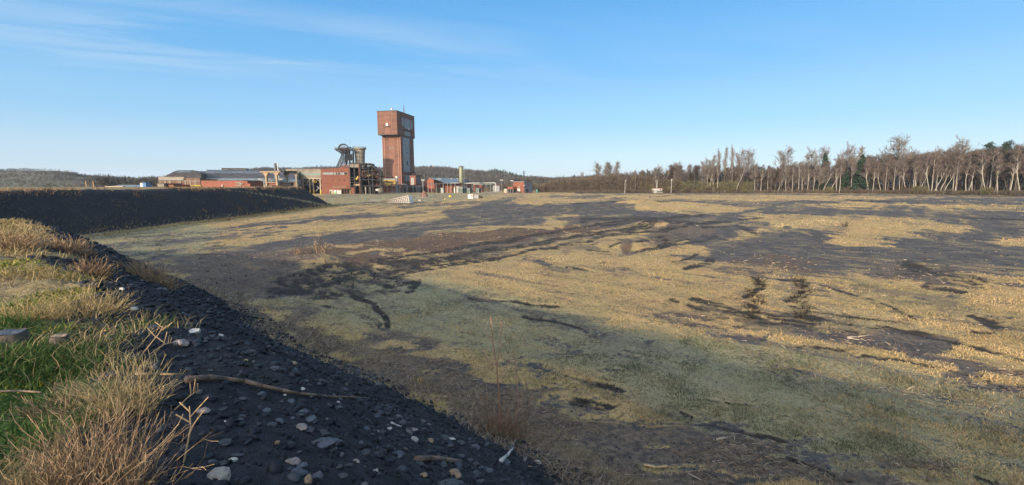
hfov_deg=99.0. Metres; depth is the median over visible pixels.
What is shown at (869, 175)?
bare tree
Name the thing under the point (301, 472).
stone
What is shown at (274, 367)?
stone
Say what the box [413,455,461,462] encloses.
driftwood
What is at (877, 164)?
birch tree
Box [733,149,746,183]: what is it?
bare tree
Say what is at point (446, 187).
long canopy
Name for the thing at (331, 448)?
stone
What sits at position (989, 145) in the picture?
pine tree
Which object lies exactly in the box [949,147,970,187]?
bare tree
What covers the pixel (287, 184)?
shed
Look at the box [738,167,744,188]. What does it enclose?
bare tree
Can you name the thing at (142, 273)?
dry bush
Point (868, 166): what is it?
birch tree
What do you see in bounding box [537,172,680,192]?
thicket
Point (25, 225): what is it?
dry grass
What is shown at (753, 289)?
dark weed
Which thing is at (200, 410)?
stone
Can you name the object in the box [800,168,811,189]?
bare tree
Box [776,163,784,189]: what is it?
bare tree
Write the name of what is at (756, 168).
birch tree
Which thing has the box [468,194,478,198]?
white utility box
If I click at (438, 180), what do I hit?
gabled brick hall
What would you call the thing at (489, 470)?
stone
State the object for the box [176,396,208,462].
dry stalk
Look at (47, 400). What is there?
grass
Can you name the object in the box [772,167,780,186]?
bare tree
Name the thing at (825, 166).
bare tree
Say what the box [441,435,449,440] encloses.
stone
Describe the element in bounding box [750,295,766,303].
dark weed
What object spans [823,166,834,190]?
birch tree
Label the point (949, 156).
bare tree
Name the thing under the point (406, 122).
window
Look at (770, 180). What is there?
bare tree
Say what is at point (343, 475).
stone
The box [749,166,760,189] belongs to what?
bare tree
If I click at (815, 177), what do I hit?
birch tree
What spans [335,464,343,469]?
stone
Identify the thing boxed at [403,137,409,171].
window
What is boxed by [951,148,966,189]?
bare tree
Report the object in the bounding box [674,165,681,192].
bare tree
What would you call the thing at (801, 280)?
dark weed
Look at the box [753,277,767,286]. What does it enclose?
dark weed
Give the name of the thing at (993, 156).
birch tree
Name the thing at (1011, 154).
birch tree
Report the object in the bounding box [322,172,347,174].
window
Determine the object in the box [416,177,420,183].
window
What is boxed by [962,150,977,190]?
bare tree
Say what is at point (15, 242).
dry bush
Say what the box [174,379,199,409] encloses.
dry stalk
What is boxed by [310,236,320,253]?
dead weed
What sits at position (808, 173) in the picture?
birch tree
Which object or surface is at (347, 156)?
steel headframe
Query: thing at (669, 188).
bush
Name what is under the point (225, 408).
stone
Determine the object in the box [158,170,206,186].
gabled hall
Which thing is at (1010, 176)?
bare tree
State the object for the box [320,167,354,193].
brick building
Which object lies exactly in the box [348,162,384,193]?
gutted frame building
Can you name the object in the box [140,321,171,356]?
dry stalk
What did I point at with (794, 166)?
birch tree
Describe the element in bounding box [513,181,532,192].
brick pump house
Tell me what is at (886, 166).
birch tree
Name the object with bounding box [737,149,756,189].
bare tree
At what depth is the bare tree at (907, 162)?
314.90 m
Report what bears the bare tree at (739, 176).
on the ground at (492, 219)
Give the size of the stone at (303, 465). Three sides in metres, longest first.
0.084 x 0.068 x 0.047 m
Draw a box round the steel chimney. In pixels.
[273,163,278,178]
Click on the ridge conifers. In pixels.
(516, 174)
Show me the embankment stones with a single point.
(175, 199)
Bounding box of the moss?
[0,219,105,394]
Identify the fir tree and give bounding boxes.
[814,153,828,191]
[837,161,849,189]
[848,154,872,189]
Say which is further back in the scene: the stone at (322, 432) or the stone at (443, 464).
the stone at (443, 464)
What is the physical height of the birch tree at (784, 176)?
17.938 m
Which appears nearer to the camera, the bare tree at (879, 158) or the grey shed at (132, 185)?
the grey shed at (132, 185)
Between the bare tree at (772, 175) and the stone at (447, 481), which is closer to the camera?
the stone at (447, 481)
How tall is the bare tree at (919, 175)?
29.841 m
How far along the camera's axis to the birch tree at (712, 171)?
347.47 m
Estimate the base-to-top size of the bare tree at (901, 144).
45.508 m
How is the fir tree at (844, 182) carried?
on the ground at (492, 219)
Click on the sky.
(132, 88)
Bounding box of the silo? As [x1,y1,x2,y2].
[458,165,464,186]
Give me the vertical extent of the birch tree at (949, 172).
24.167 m
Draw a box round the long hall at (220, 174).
[200,170,300,183]
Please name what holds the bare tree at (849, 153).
on the ground at (492, 219)
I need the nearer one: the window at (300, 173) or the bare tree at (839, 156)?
the window at (300, 173)
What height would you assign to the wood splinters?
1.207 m
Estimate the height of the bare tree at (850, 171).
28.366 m
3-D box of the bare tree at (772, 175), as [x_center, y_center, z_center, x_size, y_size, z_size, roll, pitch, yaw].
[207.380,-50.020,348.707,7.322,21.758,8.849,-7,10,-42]
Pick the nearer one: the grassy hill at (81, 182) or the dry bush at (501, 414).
the dry bush at (501, 414)
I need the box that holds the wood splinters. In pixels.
[135,220,1023,484]
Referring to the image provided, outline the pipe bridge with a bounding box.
[466,183,495,191]
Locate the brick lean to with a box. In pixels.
[504,187,516,192]
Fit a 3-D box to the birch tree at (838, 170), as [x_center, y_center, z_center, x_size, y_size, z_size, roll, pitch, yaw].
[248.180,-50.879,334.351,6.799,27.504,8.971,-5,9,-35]
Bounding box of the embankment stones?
[1,187,332,234]
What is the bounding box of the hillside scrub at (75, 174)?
[0,168,115,186]
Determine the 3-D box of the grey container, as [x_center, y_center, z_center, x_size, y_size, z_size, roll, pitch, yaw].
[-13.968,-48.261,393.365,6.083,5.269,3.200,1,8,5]
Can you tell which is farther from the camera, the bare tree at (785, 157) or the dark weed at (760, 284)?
the bare tree at (785, 157)
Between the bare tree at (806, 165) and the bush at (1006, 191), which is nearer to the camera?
the bush at (1006, 191)
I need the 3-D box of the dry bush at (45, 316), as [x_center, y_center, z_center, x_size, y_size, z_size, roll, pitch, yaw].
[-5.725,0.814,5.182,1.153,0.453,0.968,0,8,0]
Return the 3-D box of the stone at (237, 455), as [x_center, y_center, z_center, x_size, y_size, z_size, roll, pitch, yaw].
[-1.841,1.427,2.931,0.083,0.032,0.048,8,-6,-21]
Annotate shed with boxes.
[116,185,155,186]
[219,178,257,179]
[260,178,280,186]
[279,178,299,185]
[281,182,293,186]
[652,188,661,192]
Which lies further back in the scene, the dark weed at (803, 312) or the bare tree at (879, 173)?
the bare tree at (879, 173)
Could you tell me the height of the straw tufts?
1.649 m
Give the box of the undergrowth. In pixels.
[620,158,1023,194]
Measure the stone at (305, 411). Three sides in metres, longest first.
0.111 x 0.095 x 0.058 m
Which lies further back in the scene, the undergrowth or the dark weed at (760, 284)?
the undergrowth
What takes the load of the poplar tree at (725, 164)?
on the ground at (492, 219)
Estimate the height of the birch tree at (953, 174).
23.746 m
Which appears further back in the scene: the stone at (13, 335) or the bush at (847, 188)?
the bush at (847, 188)
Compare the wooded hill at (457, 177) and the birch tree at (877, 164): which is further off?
the wooded hill at (457, 177)
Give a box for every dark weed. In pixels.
[741,302,757,308]
[743,291,762,297]
[744,285,757,292]
[746,307,763,314]
[748,275,767,282]
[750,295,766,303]
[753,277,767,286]
[789,291,808,297]
[790,275,807,281]
[791,294,807,303]
[791,308,812,314]
[792,281,809,287]
[794,301,816,308]
[794,312,810,319]
[798,286,817,293]
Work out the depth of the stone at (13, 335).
4.31 m
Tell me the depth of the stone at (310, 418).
4.02 m
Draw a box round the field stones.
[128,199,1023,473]
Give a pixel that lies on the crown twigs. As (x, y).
(812, 181)
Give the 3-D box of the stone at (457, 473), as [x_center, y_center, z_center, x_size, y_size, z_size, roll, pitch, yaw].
[-0.743,2.954,5.577,0.198,0.105,0.152,-1,8,-9]
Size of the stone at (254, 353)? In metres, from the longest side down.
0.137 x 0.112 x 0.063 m
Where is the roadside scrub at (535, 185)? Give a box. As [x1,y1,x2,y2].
[498,182,546,190]
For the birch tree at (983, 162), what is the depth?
274.84 m
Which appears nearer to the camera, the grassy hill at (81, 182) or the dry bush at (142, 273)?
the dry bush at (142, 273)
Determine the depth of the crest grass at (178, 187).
80.73 m
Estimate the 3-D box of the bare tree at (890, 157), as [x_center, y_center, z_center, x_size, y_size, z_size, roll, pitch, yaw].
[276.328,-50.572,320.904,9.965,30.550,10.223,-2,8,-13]
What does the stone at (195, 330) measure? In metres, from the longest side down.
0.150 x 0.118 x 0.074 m
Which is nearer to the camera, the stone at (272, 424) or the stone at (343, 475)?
the stone at (343, 475)
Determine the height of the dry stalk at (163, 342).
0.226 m
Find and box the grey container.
[493,186,499,191]
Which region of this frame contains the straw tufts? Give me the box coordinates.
[76,201,1018,420]
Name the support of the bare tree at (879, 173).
on the ground at (492, 219)
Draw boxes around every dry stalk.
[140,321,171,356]
[150,332,172,353]
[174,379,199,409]
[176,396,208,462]
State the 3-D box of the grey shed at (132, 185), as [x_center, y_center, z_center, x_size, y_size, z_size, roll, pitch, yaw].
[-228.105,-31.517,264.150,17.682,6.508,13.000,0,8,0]
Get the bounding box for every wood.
[81,173,163,186]
[248,165,528,186]
[506,173,604,185]
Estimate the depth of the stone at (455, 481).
4.83 m
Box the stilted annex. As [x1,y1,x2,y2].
[407,175,425,191]
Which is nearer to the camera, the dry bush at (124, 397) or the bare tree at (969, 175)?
the dry bush at (124, 397)
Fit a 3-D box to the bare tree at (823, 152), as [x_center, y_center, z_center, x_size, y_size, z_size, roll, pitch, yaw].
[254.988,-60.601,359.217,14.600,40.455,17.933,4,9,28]
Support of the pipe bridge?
on the ground at (492, 219)
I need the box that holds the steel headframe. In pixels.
[334,144,353,166]
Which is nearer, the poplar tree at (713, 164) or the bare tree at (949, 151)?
the bare tree at (949, 151)
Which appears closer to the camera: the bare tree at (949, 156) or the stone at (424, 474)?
the stone at (424, 474)
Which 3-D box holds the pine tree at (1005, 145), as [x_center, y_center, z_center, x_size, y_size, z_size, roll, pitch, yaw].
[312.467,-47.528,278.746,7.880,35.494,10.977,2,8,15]
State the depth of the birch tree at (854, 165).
329.05 m
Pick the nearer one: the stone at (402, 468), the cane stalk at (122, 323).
the stone at (402, 468)
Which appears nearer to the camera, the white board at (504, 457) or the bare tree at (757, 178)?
the white board at (504, 457)
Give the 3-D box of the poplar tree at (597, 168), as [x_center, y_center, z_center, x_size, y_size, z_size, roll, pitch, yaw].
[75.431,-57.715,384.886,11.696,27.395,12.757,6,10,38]
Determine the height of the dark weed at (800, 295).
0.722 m
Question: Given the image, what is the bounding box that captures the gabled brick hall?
[423,178,471,191]
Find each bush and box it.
[0,221,53,251]
[0,291,86,322]
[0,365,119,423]
[0,378,220,484]
[14,282,141,320]
[28,340,185,422]
[35,231,105,258]
[66,254,121,278]
[112,255,190,289]
[463,391,535,440]
[666,186,674,192]
[683,186,691,192]
[824,186,834,192]
[841,186,850,192]
[901,186,911,193]
[916,186,930,193]
[980,187,993,194]
[1003,189,1012,195]
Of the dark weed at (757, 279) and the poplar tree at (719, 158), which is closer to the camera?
the dark weed at (757, 279)
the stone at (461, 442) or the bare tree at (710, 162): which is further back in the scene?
the bare tree at (710, 162)
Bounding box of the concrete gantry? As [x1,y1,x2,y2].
[259,171,300,186]
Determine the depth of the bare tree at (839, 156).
349.80 m
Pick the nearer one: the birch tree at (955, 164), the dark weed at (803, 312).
the dark weed at (803, 312)
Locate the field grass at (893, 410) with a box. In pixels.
[91,194,1023,484]
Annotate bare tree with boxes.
[657,165,664,181]
[667,165,675,180]
[669,161,686,191]
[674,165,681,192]
[677,165,685,191]
[684,164,691,181]
[690,165,700,192]
[698,165,707,188]
[699,157,708,179]
[705,158,715,181]
[719,168,727,183]
[724,167,732,188]
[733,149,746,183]
[736,168,743,192]
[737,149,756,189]
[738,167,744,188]
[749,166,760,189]
[754,165,762,192]
[767,166,776,183]
[767,168,774,187]
[772,145,794,189]
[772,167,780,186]
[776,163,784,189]
[784,167,790,185]
[791,167,801,189]
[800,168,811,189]
[803,147,821,191]
[803,162,813,188]
[814,144,831,191]
[817,167,827,192]
[822,161,831,190]
[833,159,843,183]
[834,150,848,165]
[842,141,859,174]
[848,159,855,181]
[867,162,875,186]
[873,149,887,186]
[874,160,882,192]
[878,133,914,187]
[879,154,891,192]
[879,161,887,193]
[882,153,894,193]
[887,160,898,189]
[889,153,896,189]
[898,157,910,191]
[906,147,919,188]
[906,155,916,188]
[910,158,923,185]
[914,153,928,193]
[922,154,931,186]
[923,145,942,183]
[929,149,943,186]
[930,153,944,190]
[939,153,950,189]
[940,154,953,192]
[942,149,952,189]
[949,135,979,188]
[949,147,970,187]
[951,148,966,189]
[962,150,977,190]
[975,148,991,194]
[976,148,991,188]
[986,150,1001,187]
[988,149,1009,194]
[999,151,1009,191]
[1000,143,1023,188]
[1006,145,1023,195]
[1007,143,1023,189]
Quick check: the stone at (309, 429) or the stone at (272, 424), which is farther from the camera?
the stone at (309, 429)
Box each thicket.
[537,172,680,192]
[640,180,753,192]
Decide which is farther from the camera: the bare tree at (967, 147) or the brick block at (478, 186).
the brick block at (478, 186)
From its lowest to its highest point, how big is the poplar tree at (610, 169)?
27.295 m
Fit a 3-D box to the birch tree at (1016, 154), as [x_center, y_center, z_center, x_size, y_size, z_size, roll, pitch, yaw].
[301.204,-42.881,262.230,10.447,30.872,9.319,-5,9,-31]
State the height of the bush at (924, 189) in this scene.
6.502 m
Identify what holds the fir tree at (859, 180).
on the ground at (492, 219)
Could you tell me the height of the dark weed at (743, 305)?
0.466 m
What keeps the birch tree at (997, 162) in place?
on the ground at (492, 219)
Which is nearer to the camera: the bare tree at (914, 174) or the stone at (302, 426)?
the stone at (302, 426)
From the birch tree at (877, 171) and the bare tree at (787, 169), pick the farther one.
the bare tree at (787, 169)
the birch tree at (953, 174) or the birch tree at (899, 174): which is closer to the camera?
the birch tree at (953, 174)
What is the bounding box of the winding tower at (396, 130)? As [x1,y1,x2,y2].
[377,106,415,191]
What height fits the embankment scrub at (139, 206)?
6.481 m
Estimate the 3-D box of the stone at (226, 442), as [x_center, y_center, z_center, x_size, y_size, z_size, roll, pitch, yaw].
[-2.016,1.404,3.072,0.089,0.048,0.076,2,8,13]
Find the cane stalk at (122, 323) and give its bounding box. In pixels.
[104,316,147,331]
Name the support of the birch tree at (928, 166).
on the ground at (492, 219)
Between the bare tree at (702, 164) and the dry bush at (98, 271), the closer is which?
the dry bush at (98, 271)
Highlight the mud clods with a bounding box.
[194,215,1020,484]
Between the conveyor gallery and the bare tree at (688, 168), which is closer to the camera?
the conveyor gallery
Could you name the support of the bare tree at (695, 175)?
on the ground at (492, 219)
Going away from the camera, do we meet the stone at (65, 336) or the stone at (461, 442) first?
the stone at (65, 336)
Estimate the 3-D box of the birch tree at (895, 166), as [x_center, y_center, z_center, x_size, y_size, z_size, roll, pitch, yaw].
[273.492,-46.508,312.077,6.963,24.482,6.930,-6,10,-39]
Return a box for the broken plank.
[644,463,667,468]
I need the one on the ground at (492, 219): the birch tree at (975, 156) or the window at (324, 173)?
the birch tree at (975, 156)
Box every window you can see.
[300,173,319,174]
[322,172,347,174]
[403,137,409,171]
[404,118,409,128]
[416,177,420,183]
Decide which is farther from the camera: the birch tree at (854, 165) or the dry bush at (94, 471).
the birch tree at (854, 165)
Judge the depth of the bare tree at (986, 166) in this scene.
280.69 m
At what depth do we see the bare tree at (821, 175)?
341.85 m
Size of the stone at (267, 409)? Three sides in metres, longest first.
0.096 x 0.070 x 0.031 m
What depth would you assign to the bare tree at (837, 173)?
338.64 m
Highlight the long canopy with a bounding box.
[427,183,462,192]
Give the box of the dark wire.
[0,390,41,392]
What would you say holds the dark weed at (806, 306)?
on the ground at (492, 219)
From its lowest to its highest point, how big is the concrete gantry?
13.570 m
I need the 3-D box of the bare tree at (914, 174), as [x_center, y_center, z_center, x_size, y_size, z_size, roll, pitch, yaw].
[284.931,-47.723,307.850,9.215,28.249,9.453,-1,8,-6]
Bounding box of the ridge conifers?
[488,168,525,176]
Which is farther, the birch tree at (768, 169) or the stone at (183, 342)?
the birch tree at (768, 169)
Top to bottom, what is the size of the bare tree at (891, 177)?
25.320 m
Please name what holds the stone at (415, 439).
on the ground at (492, 219)
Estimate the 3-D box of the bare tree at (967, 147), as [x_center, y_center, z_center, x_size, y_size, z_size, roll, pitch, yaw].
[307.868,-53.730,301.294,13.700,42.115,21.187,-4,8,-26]
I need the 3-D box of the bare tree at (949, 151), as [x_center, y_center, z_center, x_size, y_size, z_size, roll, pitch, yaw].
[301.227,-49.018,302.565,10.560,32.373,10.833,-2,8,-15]
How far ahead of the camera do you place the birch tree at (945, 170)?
295.31 m
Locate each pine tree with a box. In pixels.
[979,141,998,188]
[998,139,1014,187]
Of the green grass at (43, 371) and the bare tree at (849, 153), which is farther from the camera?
the bare tree at (849, 153)
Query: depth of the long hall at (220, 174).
299.94 m
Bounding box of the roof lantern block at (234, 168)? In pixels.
[222,168,247,169]
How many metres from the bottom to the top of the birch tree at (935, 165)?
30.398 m
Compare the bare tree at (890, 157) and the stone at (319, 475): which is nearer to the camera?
the stone at (319, 475)
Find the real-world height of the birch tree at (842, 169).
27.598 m
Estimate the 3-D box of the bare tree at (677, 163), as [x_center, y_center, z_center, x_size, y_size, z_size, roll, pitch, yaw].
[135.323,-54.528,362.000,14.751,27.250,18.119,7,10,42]
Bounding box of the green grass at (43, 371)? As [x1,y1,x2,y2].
[0,288,186,483]
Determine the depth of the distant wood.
581.51 m
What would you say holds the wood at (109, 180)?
on the ground at (492, 219)
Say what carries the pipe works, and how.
on the ground at (492, 219)
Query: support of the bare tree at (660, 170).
on the ground at (492, 219)
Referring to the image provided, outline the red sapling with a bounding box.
[476,320,532,432]
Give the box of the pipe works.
[382,176,398,192]
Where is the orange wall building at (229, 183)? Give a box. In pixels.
[200,180,262,186]
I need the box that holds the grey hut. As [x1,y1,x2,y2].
[157,183,189,186]
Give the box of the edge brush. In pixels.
[551,189,1023,195]
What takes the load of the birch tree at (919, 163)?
on the ground at (492, 219)
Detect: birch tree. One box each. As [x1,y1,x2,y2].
[705,164,715,185]
[715,161,725,191]
[736,161,748,188]
[753,164,760,189]
[758,165,766,190]
[765,166,774,188]
[778,172,787,189]
[790,161,797,189]
[796,161,805,189]
[805,164,813,189]
[811,169,817,189]
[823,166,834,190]
[833,159,842,190]
[838,158,846,192]
[849,159,858,191]
[860,161,870,192]
[863,159,873,189]
[871,160,880,193]
[872,161,881,189]
[884,160,892,189]
[891,161,900,189]
[896,162,905,193]
[897,161,907,187]
[908,157,923,193]
[912,155,924,193]
[917,153,933,186]
[930,151,942,192]
[934,161,946,189]
[935,158,954,189]
[939,160,954,194]
[943,162,962,194]
[950,155,964,190]
[954,153,966,194]
[963,154,980,194]
[968,151,980,193]
[970,147,990,188]
[986,147,1005,186]
[991,153,1008,193]
[1004,145,1023,195]
[1008,150,1023,189]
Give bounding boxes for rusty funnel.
[420,191,427,197]
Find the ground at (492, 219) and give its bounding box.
[0,185,1023,484]
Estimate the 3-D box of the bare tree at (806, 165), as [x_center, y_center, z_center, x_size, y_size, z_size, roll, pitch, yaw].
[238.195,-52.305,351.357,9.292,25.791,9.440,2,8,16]
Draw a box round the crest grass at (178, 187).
[0,186,304,196]
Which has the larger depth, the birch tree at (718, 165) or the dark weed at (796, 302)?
the birch tree at (718, 165)
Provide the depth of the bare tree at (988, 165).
280.18 m
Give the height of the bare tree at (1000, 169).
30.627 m
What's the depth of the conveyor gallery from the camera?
319.65 m
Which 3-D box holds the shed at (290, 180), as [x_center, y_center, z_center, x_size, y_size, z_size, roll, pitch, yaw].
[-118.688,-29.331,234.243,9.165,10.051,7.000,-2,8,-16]
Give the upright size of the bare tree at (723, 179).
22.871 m
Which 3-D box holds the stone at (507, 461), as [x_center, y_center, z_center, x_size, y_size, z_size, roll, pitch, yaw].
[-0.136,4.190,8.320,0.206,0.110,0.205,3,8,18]
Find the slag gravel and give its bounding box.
[27,220,599,484]
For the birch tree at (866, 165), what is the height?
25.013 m
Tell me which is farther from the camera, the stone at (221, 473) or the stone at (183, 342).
the stone at (183, 342)
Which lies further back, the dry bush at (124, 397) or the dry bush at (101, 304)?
the dry bush at (101, 304)
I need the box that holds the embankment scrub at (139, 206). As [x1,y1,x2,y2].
[0,189,328,233]
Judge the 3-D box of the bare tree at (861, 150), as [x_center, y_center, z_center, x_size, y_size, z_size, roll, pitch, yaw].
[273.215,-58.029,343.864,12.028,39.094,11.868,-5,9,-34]
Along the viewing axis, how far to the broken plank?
10.49 m
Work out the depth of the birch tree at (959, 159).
287.49 m
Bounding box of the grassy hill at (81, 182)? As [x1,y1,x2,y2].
[0,170,101,186]
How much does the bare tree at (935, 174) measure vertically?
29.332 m
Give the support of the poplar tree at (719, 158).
on the ground at (492, 219)
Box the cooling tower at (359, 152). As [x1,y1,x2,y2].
[353,146,365,162]
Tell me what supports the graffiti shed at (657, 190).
on the ground at (492, 219)
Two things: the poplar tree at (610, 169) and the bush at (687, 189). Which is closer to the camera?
the bush at (687, 189)
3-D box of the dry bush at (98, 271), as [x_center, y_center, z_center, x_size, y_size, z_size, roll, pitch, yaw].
[-8.299,0.509,8.696,0.796,0.578,0.717,-4,8,-26]
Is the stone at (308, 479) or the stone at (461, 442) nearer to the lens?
the stone at (308, 479)
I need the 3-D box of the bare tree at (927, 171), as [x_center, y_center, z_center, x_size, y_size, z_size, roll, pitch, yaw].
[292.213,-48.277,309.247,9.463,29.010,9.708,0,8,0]
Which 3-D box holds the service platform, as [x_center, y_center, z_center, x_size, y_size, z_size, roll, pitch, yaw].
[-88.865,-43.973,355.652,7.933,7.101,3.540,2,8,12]
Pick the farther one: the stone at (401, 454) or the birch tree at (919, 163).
the birch tree at (919, 163)
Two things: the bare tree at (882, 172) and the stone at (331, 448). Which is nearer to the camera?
the stone at (331, 448)
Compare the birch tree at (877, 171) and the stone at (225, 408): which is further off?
the birch tree at (877, 171)
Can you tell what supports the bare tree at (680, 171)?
on the ground at (492, 219)
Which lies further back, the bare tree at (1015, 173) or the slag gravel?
the bare tree at (1015, 173)
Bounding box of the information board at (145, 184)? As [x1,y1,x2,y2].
[140,183,150,186]
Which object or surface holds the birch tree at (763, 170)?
on the ground at (492, 219)
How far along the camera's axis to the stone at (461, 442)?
7.66 m
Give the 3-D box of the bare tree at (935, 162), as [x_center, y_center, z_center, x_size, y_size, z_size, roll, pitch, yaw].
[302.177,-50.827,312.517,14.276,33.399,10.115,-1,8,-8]
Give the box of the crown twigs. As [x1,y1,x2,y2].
[620,145,1022,192]
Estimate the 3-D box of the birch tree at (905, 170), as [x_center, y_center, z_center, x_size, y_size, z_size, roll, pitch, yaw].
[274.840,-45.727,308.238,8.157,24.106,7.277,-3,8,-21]
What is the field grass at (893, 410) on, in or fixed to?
on the ground at (492, 219)
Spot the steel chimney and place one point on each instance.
(276, 167)
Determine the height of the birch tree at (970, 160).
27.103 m
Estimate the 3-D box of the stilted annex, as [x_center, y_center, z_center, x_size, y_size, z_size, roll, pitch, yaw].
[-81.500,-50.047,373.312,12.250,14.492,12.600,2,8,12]
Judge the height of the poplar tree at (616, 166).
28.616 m
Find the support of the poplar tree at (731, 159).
on the ground at (492, 219)
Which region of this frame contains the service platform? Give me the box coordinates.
[397,184,407,192]
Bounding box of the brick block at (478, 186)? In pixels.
[473,184,482,191]
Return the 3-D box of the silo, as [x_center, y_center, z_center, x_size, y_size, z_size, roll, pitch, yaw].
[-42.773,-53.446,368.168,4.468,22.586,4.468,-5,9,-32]
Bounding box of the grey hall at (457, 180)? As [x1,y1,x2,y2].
[451,178,468,182]
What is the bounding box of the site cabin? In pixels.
[458,186,466,192]
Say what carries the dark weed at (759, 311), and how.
on the ground at (492, 219)
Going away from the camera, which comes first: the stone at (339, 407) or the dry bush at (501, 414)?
the stone at (339, 407)
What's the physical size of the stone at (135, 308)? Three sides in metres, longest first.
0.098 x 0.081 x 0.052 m
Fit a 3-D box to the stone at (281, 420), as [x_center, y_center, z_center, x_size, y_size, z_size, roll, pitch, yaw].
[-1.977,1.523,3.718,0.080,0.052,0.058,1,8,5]
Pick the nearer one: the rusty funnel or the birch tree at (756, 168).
the rusty funnel
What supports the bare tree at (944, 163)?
on the ground at (492, 219)
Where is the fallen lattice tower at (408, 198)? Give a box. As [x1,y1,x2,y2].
[381,195,413,202]
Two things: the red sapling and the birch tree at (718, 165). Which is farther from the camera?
the birch tree at (718, 165)
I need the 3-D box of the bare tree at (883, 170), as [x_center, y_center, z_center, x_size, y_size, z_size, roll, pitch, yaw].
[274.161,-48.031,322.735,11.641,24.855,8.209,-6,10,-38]
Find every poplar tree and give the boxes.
[589,162,603,177]
[601,161,610,176]
[603,163,612,175]
[612,162,621,174]
[710,154,717,191]
[714,147,721,184]
[721,148,729,183]
[728,144,735,191]
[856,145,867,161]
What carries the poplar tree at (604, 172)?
on the ground at (492, 219)
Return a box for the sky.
[0,0,1023,185]
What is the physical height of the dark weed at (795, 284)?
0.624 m
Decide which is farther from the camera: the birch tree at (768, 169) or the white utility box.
the birch tree at (768, 169)
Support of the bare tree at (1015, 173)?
on the ground at (492, 219)
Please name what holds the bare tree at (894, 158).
on the ground at (492, 219)
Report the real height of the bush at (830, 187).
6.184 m
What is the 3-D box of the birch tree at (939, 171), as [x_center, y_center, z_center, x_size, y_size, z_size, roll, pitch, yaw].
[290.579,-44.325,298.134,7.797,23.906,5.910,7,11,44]
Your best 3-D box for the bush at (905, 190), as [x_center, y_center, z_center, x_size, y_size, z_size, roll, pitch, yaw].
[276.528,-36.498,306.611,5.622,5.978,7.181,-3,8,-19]
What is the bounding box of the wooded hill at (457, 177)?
[301,170,502,187]
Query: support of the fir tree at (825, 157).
on the ground at (492, 219)
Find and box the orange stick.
[135,372,183,374]
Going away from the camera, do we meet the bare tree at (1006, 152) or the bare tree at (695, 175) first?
the bare tree at (1006, 152)
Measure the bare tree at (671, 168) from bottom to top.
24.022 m
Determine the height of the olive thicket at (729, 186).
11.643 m
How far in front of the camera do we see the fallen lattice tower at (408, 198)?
157.88 m
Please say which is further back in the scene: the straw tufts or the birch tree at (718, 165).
the birch tree at (718, 165)
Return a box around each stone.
[130,306,138,310]
[173,339,188,346]
[189,328,200,332]
[195,407,210,413]
[207,466,230,480]
[218,438,232,446]
[219,406,227,410]
[230,453,243,456]
[246,349,256,355]
[262,407,270,412]
[266,422,276,426]
[270,366,279,369]
[275,418,283,423]
[285,457,300,464]
[291,468,307,476]
[296,423,307,430]
[296,462,307,468]
[298,408,308,415]
[304,426,314,432]
[304,474,311,483]
[305,415,316,421]
[311,437,338,448]
[312,470,323,480]
[319,429,327,435]
[328,446,336,451]
[335,405,342,410]
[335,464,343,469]
[338,473,347,478]
[360,448,369,455]
[373,451,381,457]
[392,450,404,458]
[397,466,405,471]
[411,436,418,442]
[420,472,427,477]
[439,461,446,467]
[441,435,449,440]
[442,478,451,484]
[449,469,461,478]
[450,478,459,484]
[456,440,464,444]
[469,444,479,450]
[484,467,493,472]
[504,459,510,464]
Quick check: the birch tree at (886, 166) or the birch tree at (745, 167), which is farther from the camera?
the birch tree at (745, 167)
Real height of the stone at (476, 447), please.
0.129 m
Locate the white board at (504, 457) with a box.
[499,447,513,462]
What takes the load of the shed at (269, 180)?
on the ground at (492, 219)
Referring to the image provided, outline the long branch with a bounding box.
[184,374,368,397]
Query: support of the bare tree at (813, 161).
on the ground at (492, 219)
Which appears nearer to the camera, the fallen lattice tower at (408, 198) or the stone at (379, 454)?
the stone at (379, 454)
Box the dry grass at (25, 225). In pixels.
[0,217,204,484]
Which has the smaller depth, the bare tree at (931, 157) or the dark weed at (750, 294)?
the dark weed at (750, 294)
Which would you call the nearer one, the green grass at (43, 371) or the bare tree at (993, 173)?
the green grass at (43, 371)
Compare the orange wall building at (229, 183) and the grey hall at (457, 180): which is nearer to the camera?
the orange wall building at (229, 183)
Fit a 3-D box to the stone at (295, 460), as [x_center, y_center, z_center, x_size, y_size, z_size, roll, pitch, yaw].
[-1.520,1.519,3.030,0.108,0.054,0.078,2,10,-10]
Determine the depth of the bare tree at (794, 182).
349.90 m
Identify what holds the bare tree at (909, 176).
on the ground at (492, 219)
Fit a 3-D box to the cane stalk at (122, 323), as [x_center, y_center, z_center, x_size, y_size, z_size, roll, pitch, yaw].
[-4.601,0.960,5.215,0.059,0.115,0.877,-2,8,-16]
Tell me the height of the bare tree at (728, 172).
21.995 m
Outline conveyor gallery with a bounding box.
[286,168,321,193]

